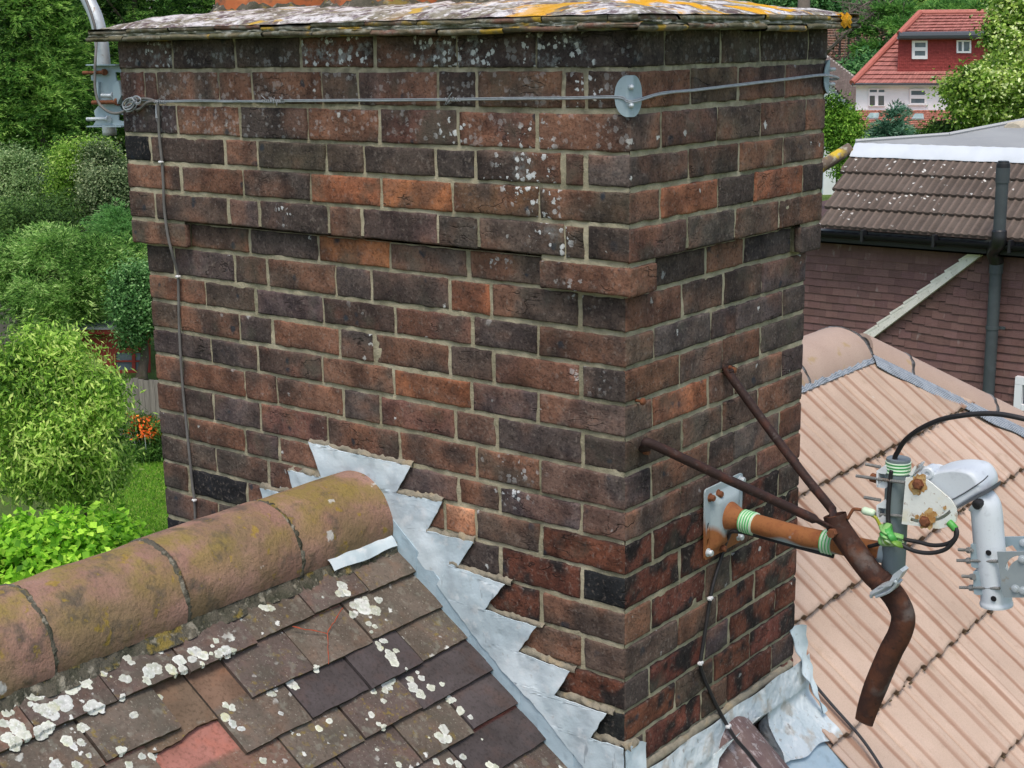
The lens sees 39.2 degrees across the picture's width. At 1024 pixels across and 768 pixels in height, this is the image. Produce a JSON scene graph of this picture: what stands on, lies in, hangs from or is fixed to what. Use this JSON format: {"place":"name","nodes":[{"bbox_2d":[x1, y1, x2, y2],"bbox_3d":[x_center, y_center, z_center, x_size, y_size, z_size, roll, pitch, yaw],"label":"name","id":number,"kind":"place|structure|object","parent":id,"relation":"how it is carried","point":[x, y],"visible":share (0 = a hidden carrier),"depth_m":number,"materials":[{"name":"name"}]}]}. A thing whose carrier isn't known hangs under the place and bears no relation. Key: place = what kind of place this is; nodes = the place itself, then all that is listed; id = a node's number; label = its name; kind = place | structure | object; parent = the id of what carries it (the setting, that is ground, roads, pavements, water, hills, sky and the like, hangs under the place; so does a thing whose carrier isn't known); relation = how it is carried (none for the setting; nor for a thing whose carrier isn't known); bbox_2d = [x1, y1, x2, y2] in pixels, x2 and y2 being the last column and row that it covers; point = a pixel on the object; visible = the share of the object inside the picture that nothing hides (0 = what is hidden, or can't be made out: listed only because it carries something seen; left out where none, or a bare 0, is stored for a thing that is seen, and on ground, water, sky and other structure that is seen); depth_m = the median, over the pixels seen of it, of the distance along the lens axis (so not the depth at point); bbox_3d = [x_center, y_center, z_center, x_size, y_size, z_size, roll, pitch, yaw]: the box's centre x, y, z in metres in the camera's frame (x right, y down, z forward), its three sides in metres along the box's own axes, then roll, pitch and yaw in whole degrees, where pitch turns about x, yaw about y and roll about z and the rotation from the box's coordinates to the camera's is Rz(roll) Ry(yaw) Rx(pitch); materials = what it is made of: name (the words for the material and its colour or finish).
{"place":"outdoors","nodes":[
{"label":"outdoors","id":0,"kind":"place"},
{"bbox_2d":[94,444,168,536],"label":"lawn grass","id":1,"kind":"structure","parent":0,"point":[155,484],"depth_m":26.93,"materials":[{"name":"green plant"}]},
{"bbox_2d":[0,84,831,532],"bbox_3d":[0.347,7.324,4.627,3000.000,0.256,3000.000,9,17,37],"label":"ground","id":2,"kind":"structure","parent":0,"point":[8,510],"depth_m":27.15,"materials":[{"name":"green plant"}]},
{"bbox_2d":[0,256,34,344],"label":"garden shed","id":3,"kind":"structure","parent":2,"relation":"on","point":[2,326],"depth_m":41.44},
{"bbox_2d":[0,135,57,217],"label":"garden shrub","id":4,"kind":"object","parent":2,"relation":"on","point":[22,179],"visible":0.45,"depth_m":43.51,"materials":[{"name":"green plant"}]},
{"bbox_2d":[0,36,81,187],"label":"conifer tree","id":5,"kind":"object","parent":2,"relation":"on","point":[13,120],"visible":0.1,"depth_m":50.54,"materials":[{"name":"green plant"}]},
{"bbox_2d":[0,186,96,323],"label":"garden shrub","id":6,"kind":"object","parent":2,"relation":"on","point":[27,215],"visible":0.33,"depth_m":39.76,"materials":[{"name":"green plant"}]},
{"bbox_2d":[0,0,118,173],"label":"conifer tree","id":7,"kind":"object","parent":2,"relation":"on","point":[34,26],"visible":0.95,"depth_m":49.53,"materials":[{"name":"green plant"}]},
{"bbox_2d":[0,501,133,584],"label":"climbing vine","id":8,"kind":"object","parent":2,"relation":"on","point":[31,545],"visible":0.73,"depth_m":13.17,"materials":[{"name":"green plant"}]},
{"bbox_2d":[0,219,147,353],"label":"feathery tree","id":9,"kind":"object","parent":2,"relation":"on","point":[27,273],"visible":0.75,"depth_m":36.81,"materials":[{"name":"green plant"}]},
{"bbox_2d":[26,128,125,230],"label":"garden shrub","id":10,"kind":"object","parent":2,"relation":"on","point":[62,170],"visible":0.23,"depth_m":42.43,"materials":[{"name":"green plant"}]},
{"bbox_2d":[28,82,127,232],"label":"conifer tree","id":11,"kind":"object","parent":2,"relation":"on","point":[120,131],"visible":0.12,"depth_m":53.74,"materials":[{"name":"green plant"}]},
{"bbox_2d":[0,308,156,513],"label":"laburnum tree","id":12,"kind":"object","parent":2,"relation":"on","point":[63,420],"visible":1,"depth_m":21.36,"materials":[{"name":"green plant"}]},
{"bbox_2d":[36,437,146,515],"bbox_3d":[-7.134,1.774,23.518,2.103,2.392,2.036,9,17,37],"label":"laburnum tree","id":13,"kind":"object","parent":2,"relation":"on","point":[118,478],"visible":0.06,"depth_m":23.32,"materials":[{"name":"green plant"}]},
{"bbox_2d":[59,132,129,229],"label":"garden shrub","id":14,"kind":"object","parent":2,"relation":"on","point":[104,179],"visible":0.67,"depth_m":41.31,"materials":[{"name":"green plant"}]},
{"bbox_2d":[65,317,151,372],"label":"summerhouse","id":15,"kind":"structure","parent":2,"relation":"on","point":[126,360],"depth_m":37.48,"materials":[{"name":"red paint"}]},
{"bbox_2d":[116,353,139,369],"bbox_3d":[-9.973,-0.587,37.577,0.850,0.532,0.010,-1,13,0],"label":"window pane","id":16,"kind":"structure","parent":15,"relation":"in","point":[124,356],"depth_m":37.56,"materials":[{"name":"grey glass"}]},
{"bbox_2d":[79,197,147,267],"bbox_3d":[-10.352,-2.919,39.298,2.767,4.365,2.730,-1,13,1],"label":"feathery tree","id":17,"kind":"object","parent":2,"relation":"on","point":[112,220],"visible":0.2,"depth_m":38.58,"materials":[{"name":"green plant"}]},
{"bbox_2d":[76,498,151,546],"bbox_3d":[-4.013,3.066,14.534,1.276,3.873,1.313,9,17,37],"label":"climbing vine","id":18,"kind":"object","parent":2,"relation":"on","point":[130,529],"visible":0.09,"depth_m":14.31,"materials":[{"name":"green plant"}]},
{"bbox_2d":[98,250,153,380],"bbox_3d":[-9.179,-1.643,36.071,2.281,3.407,2.343,-3,13,-7],"label":"tree","id":19,"kind":"object","parent":2,"relation":"on","point":[130,307],"visible":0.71,"depth_m":35.55,"materials":[{"name":"green plant"}]},
{"bbox_2d":[62,0,202,155],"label":"conifer tree","id":20,"kind":"object","parent":2,"relation":"on","point":[118,10],"visible":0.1,"depth_m":53.95,"materials":[{"name":"green plant"}]},
{"bbox_2d":[117,378,159,436],"bbox_3d":[-7.970,0.527,31.014,7.309,1.375,0.075,3,14,14],"label":"board fence","id":21,"kind":"object","parent":2,"relation":"on","point":[148,397],"visible":0.06,"depth_m":30.89,"materials":[{"name":"grey wood"}]},
{"bbox_2d":[121,404,163,463],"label":"orange flowers","id":22,"kind":"object","parent":2,"relation":"on","point":[150,430],"visible":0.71,"depth_m":29.36,"materials":[{"name":"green plant"}]},
{"bbox_2d":[153,0,214,15],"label":"conifer tree","id":23,"kind":"object","parent":2,"relation":"on","point":[207,6],"visible":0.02,"depth_m":56.59,"materials":[{"name":"green plant"}]},
{"bbox_2d":[0,470,582,767],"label":"plain tiled roof","id":24,"kind":"structure","parent":2,"relation":"on","point":[319,623],"depth_m":2.97,"materials":[{"name":"tile"}]},
{"bbox_2d":[85,0,860,767],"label":"chimney stack","id":25,"kind":"object","parent":24,"relation":"on","point":[463,336],"visible":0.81,"depth_m":3.19,"materials":[{"name":"brick"}]},
{"bbox_2d":[82,64,123,126],"bbox_3d":[-1.054,-0.746,3.727,0.158,0.161,0.025,9,17,37],"label":"mast bracket","id":26,"kind":"object","parent":25,"relation":"attached to","point":[108,87],"visible":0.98,"depth_m":3.73,"materials":[{"name":"metal"}]},
{"bbox_2d":[80,0,154,135],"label":"antenna mast","id":27,"kind":"object","parent":26,"relation":"attached to","point":[97,21],"visible":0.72,"depth_m":3.79,"materials":[{"name":"metal"}]},
{"bbox_2d":[122,95,140,111],"bbox_3d":[-0.959,-0.707,3.630,0.073,0.042,0.015,9,17,37],"label":"wire knot","id":28,"kind":"object","parent":26,"relation":"attached to","point":[127,102],"visible":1,"depth_m":3.63,"materials":[{"name":"grey metal"}]},
{"bbox_2d":[132,100,196,518],"bbox_3d":[-0.903,-0.087,3.768,0.117,1.291,0.040,9,17,37],"label":"grey cable","id":29,"kind":"object","parent":25,"relation":"attached to","point":[161,161],"visible":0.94,"depth_m":3.71,"materials":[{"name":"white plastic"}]},
{"bbox_2d":[126,74,838,104],"bbox_3d":[-0.108,-0.719,3.504,1.556,0.054,0.868,9,17,37],"label":"lashing wire","id":30,"kind":"object","parent":25,"relation":"attached to","point":[449,99],"visible":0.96,"depth_m":3.05,"materials":[{"name":"grey metal"}]},
{"bbox_2d":[614,75,641,116],"bbox_3d":[0.223,-0.550,2.746,0.047,0.078,0.047,9,17,37],"label":"corner plate","id":31,"kind":"object","parent":25,"relation":"attached to","point":[628,87],"visible":1,"depth_m":2.74,"materials":[{"name":"metal"}]},
{"bbox_2d":[635,398,645,404],"bbox_3d":[0.260,0.035,2.938,0.028,0.016,0.016,9,17,37],"label":"rusty nail","id":32,"kind":"object","parent":25,"relation":"attached to","point":[641,401],"visible":1,"depth_m":2.93,"materials":[{"name":"brown metal"}]},
{"bbox_2d":[697,529,834,767],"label":"black wall cable","id":33,"kind":"object","parent":25,"relation":"attached to","point":[719,711],"depth_m":3.28,"materials":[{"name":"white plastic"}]},
{"bbox_2d":[638,365,915,726],"bbox_3d":[0.563,0.370,3.008,0.516,0.722,0.409,9,17,37],"label":"dish arm","id":34,"kind":"object","parent":25,"relation":"attached to","point":[880,581],"visible":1,"depth_m":2.98},
{"bbox_2d":[846,507,861,519],"bbox_3d":[0.717,0.271,2.984,0.047,0.028,0.010,7,15,31],"label":"copper wire end","id":35,"kind":"object","parent":34,"relation":"attached to","point":[852,510],"visible":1,"depth_m":2.99,"materials":[{"name":"brown metal"}]},
{"bbox_2d":[861,507,875,515],"bbox_3d":[0.736,0.264,2.968,0.028,0.017,0.017,9,17,37],"label":"tape sleeve","id":36,"kind":"object","parent":35,"relation":"attached to","point":[867,511],"visible":1,"depth_m":2.96,"materials":[{"name":"white plastic"}]},
{"bbox_2d":[703,455,911,575],"bbox_3d":[0.658,0.267,3.119,0.459,0.298,0.169,9,17,37],"label":"wall mount","id":37,"kind":"object","parent":25,"relation":"attached to","point":[724,512],"depth_m":3.13,"materials":[{"name":"metal"}]},
{"bbox_2d":[886,470,958,554],"bbox_3d":[0.822,0.266,2.894,0.024,0.158,0.166,-13,18,-42],"label":"black cable","id":38,"kind":"object","parent":37,"relation":"hanging from","point":[922,552],"visible":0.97,"depth_m":2.91,"materials":[{"name":"black rubber"}]},
{"bbox_2d":[871,515,903,548],"bbox_3d":[0.765,0.303,2.941,0.079,0.061,0.038,9,17,37],"label":"green tape binding","id":39,"kind":"object","parent":38,"relation":"attached to","point":[888,537],"visible":1,"depth_m":2.93,"materials":[{"name":"green plastic"}]},
{"bbox_2d":[946,520,958,531],"bbox_3d":[0.875,0.281,2.855,0.024,0.024,0.017,9,17,37],"label":"tape sleeve","id":40,"kind":"object","parent":38,"relation":"attached to","point":[951,525],"visible":1,"depth_m":2.85,"materials":[{"name":"green plastic"}]},
{"bbox_2d":[892,411,1023,459],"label":"black cable","id":41,"kind":"object","parent":37,"relation":"attached to","point":[906,438],"visible":1,"depth_m":2.80,"materials":[{"name":"black rubber"}]},
{"bbox_2d":[902,459,1023,610],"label":"satellite dish mounting bracket","id":42,"kind":"object","parent":37,"relation":"attached to","point":[937,496],"visible":1,"depth_m":2.86,"materials":[{"name":"grey metal"}]},
{"bbox_2d":[867,531,954,547],"bbox_3d":[0.812,0.314,2.926,0.200,0.092,0.018,12,18,43],"label":"black cable","id":43,"kind":"object","parent":42,"relation":"attached to","point":[924,543],"visible":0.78,"depth_m":2.90,"materials":[{"name":"black rubber"}]},
{"bbox_2d":[823,60,835,93],"bbox_3d":[0.727,-0.718,3.364,0.047,0.078,0.047,9,17,37],"label":"corner plate","id":44,"kind":"object","parent":25,"relation":"attached to","point":[828,69],"visible":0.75,"depth_m":3.35,"materials":[{"name":"metal"}]},
{"bbox_2d":[1,0,942,127],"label":"distant woodland","id":45,"kind":"object","parent":2,"relation":"on","point":[181,13],"depth_m":145.99,"materials":[{"name":"green plant"}]},
{"bbox_2d":[740,0,882,51],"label":"distant tree","id":46,"kind":"object","parent":2,"relation":"on","point":[830,5],"visible":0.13,"depth_m":105.70,"materials":[{"name":"green plant"}]},
{"bbox_2d":[822,56,855,194],"bbox_3d":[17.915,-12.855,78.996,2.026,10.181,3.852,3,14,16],"label":"gabled house","id":47,"kind":"structure","parent":2,"relation":"on","point":[845,86],"depth_m":78.00,"materials":[{"name":"white paint"}]},
{"bbox_2d":[823,86,876,181],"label":"garden bush","id":48,"kind":"object","parent":2,"relation":"on","point":[844,123],"visible":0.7,"depth_m":41.64,"materials":[{"name":"green plant"}]},
{"bbox_2d":[835,33,880,106],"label":"distant tree","id":49,"kind":"object","parent":2,"relation":"on","point":[855,67],"visible":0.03,"depth_m":82.53,"materials":[{"name":"green plant"}]},
{"bbox_2d":[718,326,1023,767],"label":"concrete tiled roof","id":50,"kind":"structure","parent":2,"relation":"on","point":[954,696],"depth_m":4.41,"materials":[{"name":"tile"}]},
{"bbox_2d":[816,684,882,767],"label":"black cable","id":51,"kind":"object","parent":50,"relation":"on","point":[841,715],"visible":0.75,"depth_m":3.75,"materials":[{"name":"black rubber"}]},
{"bbox_2d":[858,0,924,43],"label":"distant tree","id":52,"kind":"object","parent":2,"relation":"on","point":[882,1],"visible":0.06,"depth_m":110.11,"materials":[{"name":"green plant"}]},
{"bbox_2d":[865,98,922,137],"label":"blue conifer","id":53,"kind":"object","parent":2,"relation":"on","point":[885,127],"visible":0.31,"depth_m":45.62,"materials":[{"name":"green plant"}]},
{"bbox_2d":[797,0,992,64],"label":"cedar tree","id":54,"kind":"object","parent":2,"relation":"on","point":[900,13],"visible":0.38,"depth_m":85.06,"materials":[{"name":"green plant"}]},
{"bbox_2d":[803,118,1023,410],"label":"brown house","id":55,"kind":"structure","parent":2,"relation":"on","point":[919,254],"depth_m":17.55,"materials":[{"name":"tile"}]},
{"bbox_2d":[1013,376,1023,410],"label":"window frame","id":56,"kind":"structure","parent":55,"relation":"in","point":[1019,380],"depth_m":16.95,"materials":[{"name":"white plastic"}]},
{"bbox_2d":[849,9,992,161],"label":"white house","id":57,"kind":"structure","parent":2,"relation":"on","point":[905,59],"depth_m":71.70,"materials":[{"name":"white painted render"},{"name":"red concrete tile"},{"name":"window glass"}]},
{"bbox_2d":[868,89,884,105],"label":"window","id":58,"kind":"structure","parent":57,"relation":"in","point":[876,97],"depth_m":71.98,"materials":[{"name":"white plastic"}]},
{"bbox_2d":[909,89,926,103],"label":"window","id":59,"kind":"structure","parent":57,"relation":"in","point":[916,96],"depth_m":71.94,"materials":[{"name":"white plastic"}]},
{"bbox_2d":[911,41,927,58],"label":"window","id":60,"kind":"structure","parent":57,"relation":"in","point":[919,48],"depth_m":71.54,"materials":[{"name":"white plastic"}]},
{"bbox_2d":[956,40,970,52],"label":"window","id":61,"kind":"structure","parent":57,"relation":"in","point":[962,46],"depth_m":71.52,"materials":[{"name":"white plastic"}]},
{"bbox_2d":[905,114,965,134],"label":"garden bush","id":62,"kind":"object","parent":2,"relation":"on","point":[933,127],"visible":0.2,"depth_m":40.63,"materials":[{"name":"green plant"}]},
{"bbox_2d":[906,0,991,5],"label":"distant tree","id":63,"kind":"object","parent":2,"relation":"on","point":[929,0],"depth_m":104.73,"materials":[{"name":"green plant"}]},
{"bbox_2d":[921,0,1023,129],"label":"maple tree","id":64,"kind":"object","parent":2,"relation":"on","point":[984,91],"visible":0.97,"depth_m":39.23,"materials":[{"name":"green plant"}]},
{"bbox_2d":[827,29,887,103],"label":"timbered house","id":65,"kind":"structure","parent":0,"point":[840,43],"depth_m":91.96,"materials":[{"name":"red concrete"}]}
]}

